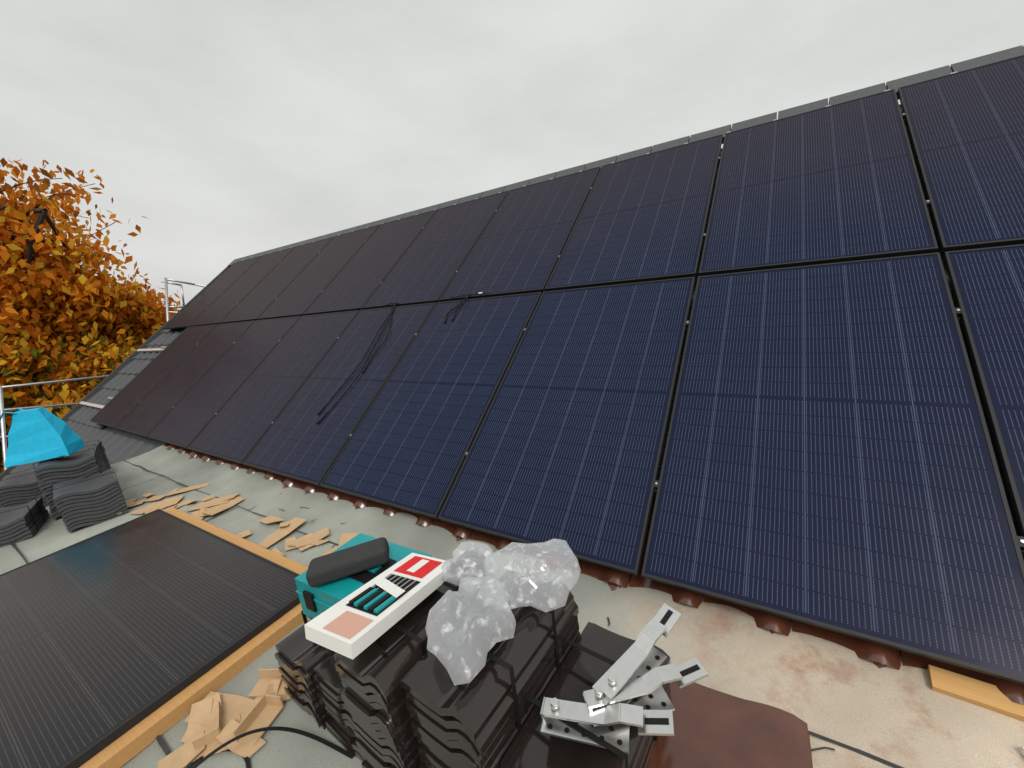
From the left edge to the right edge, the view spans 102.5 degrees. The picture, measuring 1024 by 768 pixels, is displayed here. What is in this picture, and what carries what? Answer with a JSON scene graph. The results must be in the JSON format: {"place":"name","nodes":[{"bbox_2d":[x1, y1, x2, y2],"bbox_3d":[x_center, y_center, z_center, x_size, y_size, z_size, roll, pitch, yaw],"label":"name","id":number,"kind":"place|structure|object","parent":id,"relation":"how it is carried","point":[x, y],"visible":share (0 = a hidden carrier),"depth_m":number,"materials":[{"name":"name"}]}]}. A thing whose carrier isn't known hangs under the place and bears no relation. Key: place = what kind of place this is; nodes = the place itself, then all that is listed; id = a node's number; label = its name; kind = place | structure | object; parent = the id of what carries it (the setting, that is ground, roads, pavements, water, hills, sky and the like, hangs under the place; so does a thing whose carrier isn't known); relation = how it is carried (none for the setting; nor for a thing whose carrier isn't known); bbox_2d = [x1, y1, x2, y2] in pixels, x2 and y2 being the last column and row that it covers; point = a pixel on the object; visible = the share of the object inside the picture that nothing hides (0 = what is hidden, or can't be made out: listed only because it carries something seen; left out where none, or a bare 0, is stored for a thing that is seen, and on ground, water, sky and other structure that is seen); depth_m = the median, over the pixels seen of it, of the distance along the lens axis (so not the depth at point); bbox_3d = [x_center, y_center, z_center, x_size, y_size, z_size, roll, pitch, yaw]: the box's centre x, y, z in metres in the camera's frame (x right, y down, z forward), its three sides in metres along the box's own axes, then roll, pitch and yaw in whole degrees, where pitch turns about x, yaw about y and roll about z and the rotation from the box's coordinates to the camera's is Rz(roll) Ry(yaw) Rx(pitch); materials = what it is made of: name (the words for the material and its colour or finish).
{"place":"outdoors","nodes":[
{"label":"outdoors","id":0,"kind":"place"},
{"bbox_2d":[0,159,182,471],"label":"beech wood","id":1,"kind":"object","parent":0,"point":[42,216],"visible":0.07,"depth_m":9.76,"materials":[{"name":"brown plant"}]},
{"bbox_2d":[0,157,100,228],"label":"tree leaves","id":2,"kind":"object","parent":1,"relation":"attached to","point":[3,162],"visible":0.35,"depth_m":9.50,"materials":[{"name":"brown plant"}]},
{"bbox_2d":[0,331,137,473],"bbox_3d":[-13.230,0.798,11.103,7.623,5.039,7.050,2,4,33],"label":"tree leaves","id":3,"kind":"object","parent":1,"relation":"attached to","point":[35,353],"visible":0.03,"depth_m":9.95,"materials":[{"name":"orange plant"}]},
{"bbox_2d":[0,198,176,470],"bbox_3d":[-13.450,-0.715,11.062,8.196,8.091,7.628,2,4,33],"label":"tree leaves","id":4,"kind":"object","parent":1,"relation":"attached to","point":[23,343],"visible":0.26,"depth_m":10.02,"materials":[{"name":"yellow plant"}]},
{"bbox_2d":[301,611,312,623],"bbox_3d":[-0.624,0.978,1.590,0.254,0.284,0.197,4,17,36],"label":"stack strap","id":5,"kind":"object","parent":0,"point":[304,618],"visible":0.05,"depth_m":1.57,"materials":[{"name":"black plastic"}]},
{"bbox_2d":[438,590,502,662],"bbox_3d":[-0.107,0.596,1.036,0.171,0.034,0.218,-5,14,5],"label":"plastic bag","id":6,"kind":"object","parent":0,"point":[475,605],"visible":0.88,"depth_m":1.01,"materials":[{"name":"clear plastic"}]},
{"bbox_2d":[448,550,492,585],"bbox_3d":[-0.132,0.569,1.294,0.136,0.032,0.154,-11,14,-17],"label":"plastic bag","id":7,"kind":"object","parent":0,"point":[468,568],"visible":0.62,"depth_m":1.28,"materials":[{"name":"clear plastic"}]},
{"bbox_2d":[0,443,1023,767],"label":"roofing underlayment","id":8,"kind":"object","parent":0,"point":[906,717],"visible":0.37,"depth_m":1.46,"materials":[{"name":"beige fabric"}]},
{"bbox_2d":[0,0,1023,309],"label":"sky","id":9,"kind":"structure","parent":0,"point":[238,128],"materials":[{"name":"white"}]},
{"bbox_2d":[512,556,549,588],"bbox_3d":[0.049,0.545,1.186,0.125,0.030,0.122,-15,16,-32],"label":"plastic bag","id":10,"kind":"object","parent":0,"point":[533,582],"visible":0.73,"depth_m":1.18,"materials":[{"name":"clear plastic"}]},
{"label":"house","id":11,"kind":"structure","parent":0},
{"bbox_2d":[0,45,1023,621],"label":"roof tiles","id":12,"kind":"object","parent":11,"relation":"on","point":[940,71],"depth_m":3.68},
{"bbox_2d":[10,328,182,473],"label":"roof tiles","id":13,"kind":"object","parent":12,"relation":"on","point":[118,448],"visible":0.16,"depth_m":6.59,"materials":[{"name":"grey tile"}]},
{"bbox_2d":[0,277,204,470],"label":"scaffold","id":14,"kind":"object","parent":12,"relation":"attached to","point":[3,436],"visible":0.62,"depth_m":6.88,"materials":[{"name":"metal"}]},
{"bbox_2d":[79,348,163,408],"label":"battens","id":15,"kind":"object","parent":12,"relation":"attached to","point":[102,406],"visible":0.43,"depth_m":7.06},
{"bbox_2d":[90,55,1023,684],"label":"solar array","id":16,"kind":"object","parent":12,"relation":"attached to","point":[830,463],"visible":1,"depth_m":2.42,"materials":[{"name":"blue glass"}]},
{"bbox_2d":[316,293,488,424],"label":"dc cables","id":17,"kind":"object","parent":16,"relation":"on","point":[321,410],"visible":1,"depth_m":3.75,"materials":[{"name":"black plastic"}]},
{"bbox_2d":[163,443,1023,704],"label":"roof tiles","id":18,"kind":"object","parent":12,"relation":"on","point":[879,656],"visible":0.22,"depth_m":1.77,"materials":[{"name":"tile"}]},
{"bbox_2d":[261,71,956,255],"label":"ridge clips","id":19,"kind":"object","parent":12,"relation":"on","point":[647,153],"visible":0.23,"depth_m":3.94,"materials":[{"name":"silver metal"}]},
{"bbox_3d":[-1.200,3.006,0.554,9.498,2.980,5.056,2,16,33],"label":"dormer","id":20,"kind":"object","parent":12,"relation":"attached to","visible":0},
{"bbox_2d":[0,471,47,506],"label":"stack","id":21,"kind":"object","parent":20,"relation":"on","point":[19,488],"visible":0.48,"depth_m":3.42,"materials":[{"name":"tile"}]},
{"bbox_2d":[0,468,33,480],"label":"stack strap","id":22,"kind":"object","parent":21,"relation":"on","point":[17,476],"visible":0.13,"depth_m":3.50,"materials":[{"name":"black plastic"}]},
{"bbox_2d":[0,497,48,547],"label":"stack","id":23,"kind":"object","parent":20,"relation":"on","point":[17,525],"visible":1,"depth_m":2.99,"materials":[{"name":"tile"}]},
{"bbox_2d":[0,498,45,530],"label":"stack strap","id":24,"kind":"object","parent":23,"relation":"on","point":[29,510],"visible":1,"depth_m":3.08,"materials":[{"name":"black plastic"}]},
{"bbox_2d":[34,445,105,519],"bbox_3d":[-3.633,0.807,3.428,0.341,0.450,0.435,-18,18,-40],"label":"stack","id":25,"kind":"object","parent":20,"relation":"on","point":[49,472],"visible":0.49,"depth_m":3.25,"materials":[{"name":"tile"}]},
{"bbox_2d":[0,407,84,467],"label":"tarp","id":26,"kind":"object","parent":25,"relation":"on","point":[38,434],"visible":1,"depth_m":3.25,"materials":[{"name":"blue plastic"}]},
{"bbox_2d":[33,444,103,469],"bbox_3d":[-3.633,0.790,3.421,0.344,0.464,0.188,-18,18,-40],"label":"stack strap","id":27,"kind":"object","parent":25,"relation":"on","point":[73,453],"visible":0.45,"depth_m":3.39,"materials":[{"name":"black plastic"}]},
{"bbox_2d":[53,469,128,532],"bbox_3d":[-3.266,0.894,3.192,0.429,0.310,0.340,6,18,41],"label":"stack","id":28,"kind":"object","parent":20,"relation":"on","point":[96,500],"visible":1,"depth_m":3.07,"materials":[{"name":"tile"}]},
{"bbox_2d":[51,467,125,528],"bbox_3d":[-3.264,0.877,3.185,0.188,0.324,0.344,6,18,41],"label":"stack strap","id":29,"kind":"object","parent":28,"relation":"on","point":[82,481],"visible":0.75,"depth_m":3.14,"materials":[{"name":"black plastic"}]},
{"bbox_2d":[75,441,110,469],"bbox_3d":[-4.199,0.793,3.992,0.338,0.338,0.430,-16,17,-35],"label":"stack","id":30,"kind":"object","parent":20,"relation":"on","point":[100,452],"visible":0.12,"depth_m":4.13,"materials":[{"name":"tile"}]},
{"bbox_2d":[78,508,308,767],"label":"wooden frame","id":31,"kind":"object","parent":20,"relation":"on","point":[127,746],"visible":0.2,"depth_m":1.59,"materials":[{"name":"brown wood"}]},
{"bbox_2d":[0,509,299,767],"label":"spare panel","id":32,"kind":"object","parent":31,"relation":"on","point":[109,636],"visible":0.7,"depth_m":1.85,"materials":[{"name":"black glass"}]},
{"bbox_2d":[117,483,358,767],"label":"wood scraps","id":33,"kind":"object","parent":20,"relation":"on","point":[236,709],"visible":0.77,"depth_m":1.53,"materials":[{"name":"wood"}]},
{"bbox_2d":[192,668,287,750],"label":"cardboard scraps","id":34,"kind":"object","parent":20,"relation":"on","point":[265,710],"visible":0.83,"depth_m":1.44,"materials":[{"name":"cardboard"}]},
{"bbox_2d":[187,726,353,767],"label":"loose strap","id":35,"kind":"object","parent":20,"relation":"on","point":[200,760],"visible":1,"depth_m":1.32,"materials":[{"name":"black plastic"}]},
{"bbox_2d":[274,619,333,729],"bbox_3d":[-0.619,0.990,1.597,0.248,0.268,0.453,4,17,36],"label":"stack","id":36,"kind":"object","parent":20,"relation":"on","point":[299,657],"visible":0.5,"depth_m":1.41,"materials":[{"name":"black tile"}]},
{"bbox_2d":[313,652,363,761],"bbox_3d":[-0.411,0.983,1.459,0.251,0.298,0.454,4,17,36],"label":"stack","id":37,"kind":"object","parent":20,"relation":"on","point":[339,721],"visible":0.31,"depth_m":1.30,"materials":[{"name":"black tile"}]},
{"bbox_2d":[295,533,431,618],"bbox_3d":[-0.529,0.726,1.499,0.409,0.166,0.307,2,16,31],"label":"toolbox","id":38,"kind":"object","parent":37,"relation":"on","point":[316,601],"visible":0.28,"depth_m":1.43,"materials":[{"name":"teal plastic"}]},
{"bbox_2d":[306,537,388,586],"bbox_3d":[-0.572,0.624,1.447,0.270,0.064,0.100,-14,15,-13],"label":"soft case","id":39,"kind":"object","parent":38,"relation":"on","point":[337,565],"visible":1,"depth_m":1.41,"materials":[{"name":"black fabric"}]},
{"bbox_2d":[334,563,493,767],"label":"stack","id":40,"kind":"object","parent":20,"relation":"on","point":[374,698],"visible":0.41,"depth_m":1.08,"materials":[{"name":"black tile"}]},
{"bbox_2d":[304,553,451,658],"bbox_3d":[-0.358,0.608,1.185,0.175,0.048,0.400,-1,5,29],"label":"cardboard box","id":41,"kind":"object","parent":40,"relation":"on","point":[354,624],"visible":0.99,"depth_m":1.11,"materials":[{"name":"white cardboard"}]},
{"bbox_2d":[393,581,469,655],"bbox_3d":[-0.246,0.889,1.266,0.244,0.524,0.197,4,17,36],"label":"stack strap","id":42,"kind":"object","parent":40,"relation":"on","point":[411,635],"visible":0.19,"depth_m":1.09,"materials":[{"name":"black plastic"}]},
{"bbox_2d":[441,541,498,587],"bbox_3d":[-0.141,0.551,1.284,0.191,0.058,0.240,-11,14,-17],"label":"bag","id":43,"kind":"object","parent":40,"relation":"on","point":[465,550],"visible":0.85,"depth_m":1.30,"materials":[{"name":"clear plastic"}]},
{"bbox_2d":[10,460,903,767],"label":"felt seams","id":44,"kind":"object","parent":20,"relation":"on","point":[168,750],"visible":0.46,"depth_m":1.37,"materials":[{"name":"grey fabric"}]},
{"bbox_2d":[400,570,579,767],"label":"stack","id":45,"kind":"object","parent":20,"relation":"on","point":[464,722],"visible":0.76,"depth_m":0.98,"materials":[{"name":"black tile"}]},
{"bbox_2d":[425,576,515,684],"bbox_3d":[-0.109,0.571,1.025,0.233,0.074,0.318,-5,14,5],"label":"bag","id":46,"kind":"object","parent":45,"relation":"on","point":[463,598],"visible":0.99,"depth_m":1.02,"materials":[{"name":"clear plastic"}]},
{"bbox_2d":[432,581,559,732],"bbox_3d":[-0.018,0.878,1.138,0.254,0.554,0.197,4,17,36],"label":"stack strap","id":47,"kind":"object","parent":45,"relation":"on","point":[503,663],"visible":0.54,"depth_m":1.07,"materials":[{"name":"black plastic"}]},
{"bbox_2d":[477,539,580,607],"bbox_3d":[0.049,0.526,1.180,0.347,0.052,0.306,-15,16,-32],"label":"bag","id":48,"kind":"object","parent":45,"relation":"on","point":[522,547],"visible":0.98,"depth_m":1.21,"materials":[{"name":"clear plastic"}]},
{"bbox_2d":[500,622,670,767],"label":"stack","id":49,"kind":"object","parent":20,"relation":"on","point":[578,672],"visible":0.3,"depth_m":0.96,"materials":[{"name":"black tile"}]},
{"bbox_2d":[524,638,657,767],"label":"stack strap","id":50,"kind":"object","parent":49,"relation":"on","point":[596,739],"visible":0.58,"depth_m":0.92,"materials":[{"name":"black plastic"}]},
{"bbox_2d":[540,697,674,753],"bbox_3d":[0.201,0.726,0.892,0.281,0.061,0.077,-2,14,18],"label":"hook","id":51,"kind":"object","parent":49,"relation":"attached to","point":[613,722],"visible":1,"depth_m":0.89,"materials":[{"name":"silver metal"}]},
{"bbox_2d":[583,657,708,726],"bbox_3d":[0.304,0.693,0.938,0.281,0.062,0.077,-5,8,-7],"label":"hook","id":52,"kind":"object","parent":51,"relation":"attached to","point":[646,691],"visible":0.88,"depth_m":0.93,"materials":[{"name":"silver metal"}]},
{"bbox_2d":[592,603,681,704],"bbox_3d":[0.315,0.653,1.002,0.281,0.062,0.077,-20,22,-34],"label":"hook","id":53,"kind":"object","parent":49,"relation":"attached to","point":[641,656],"visible":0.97,"depth_m":0.99,"materials":[{"name":"silver metal"}]},
{"bbox_2d":[646,681,812,767],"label":"sheet","id":54,"kind":"object","parent":20,"relation":"on","point":[713,728],"visible":0.88,"depth_m":1.00,"materials":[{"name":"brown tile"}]},
{"bbox_2d":[927,665,1023,721],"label":"plank","id":55,"kind":"object","parent":20,"relation":"on","point":[988,696],"visible":1,"depth_m":1.23,"materials":[{"name":"brown wood"}]}
]}

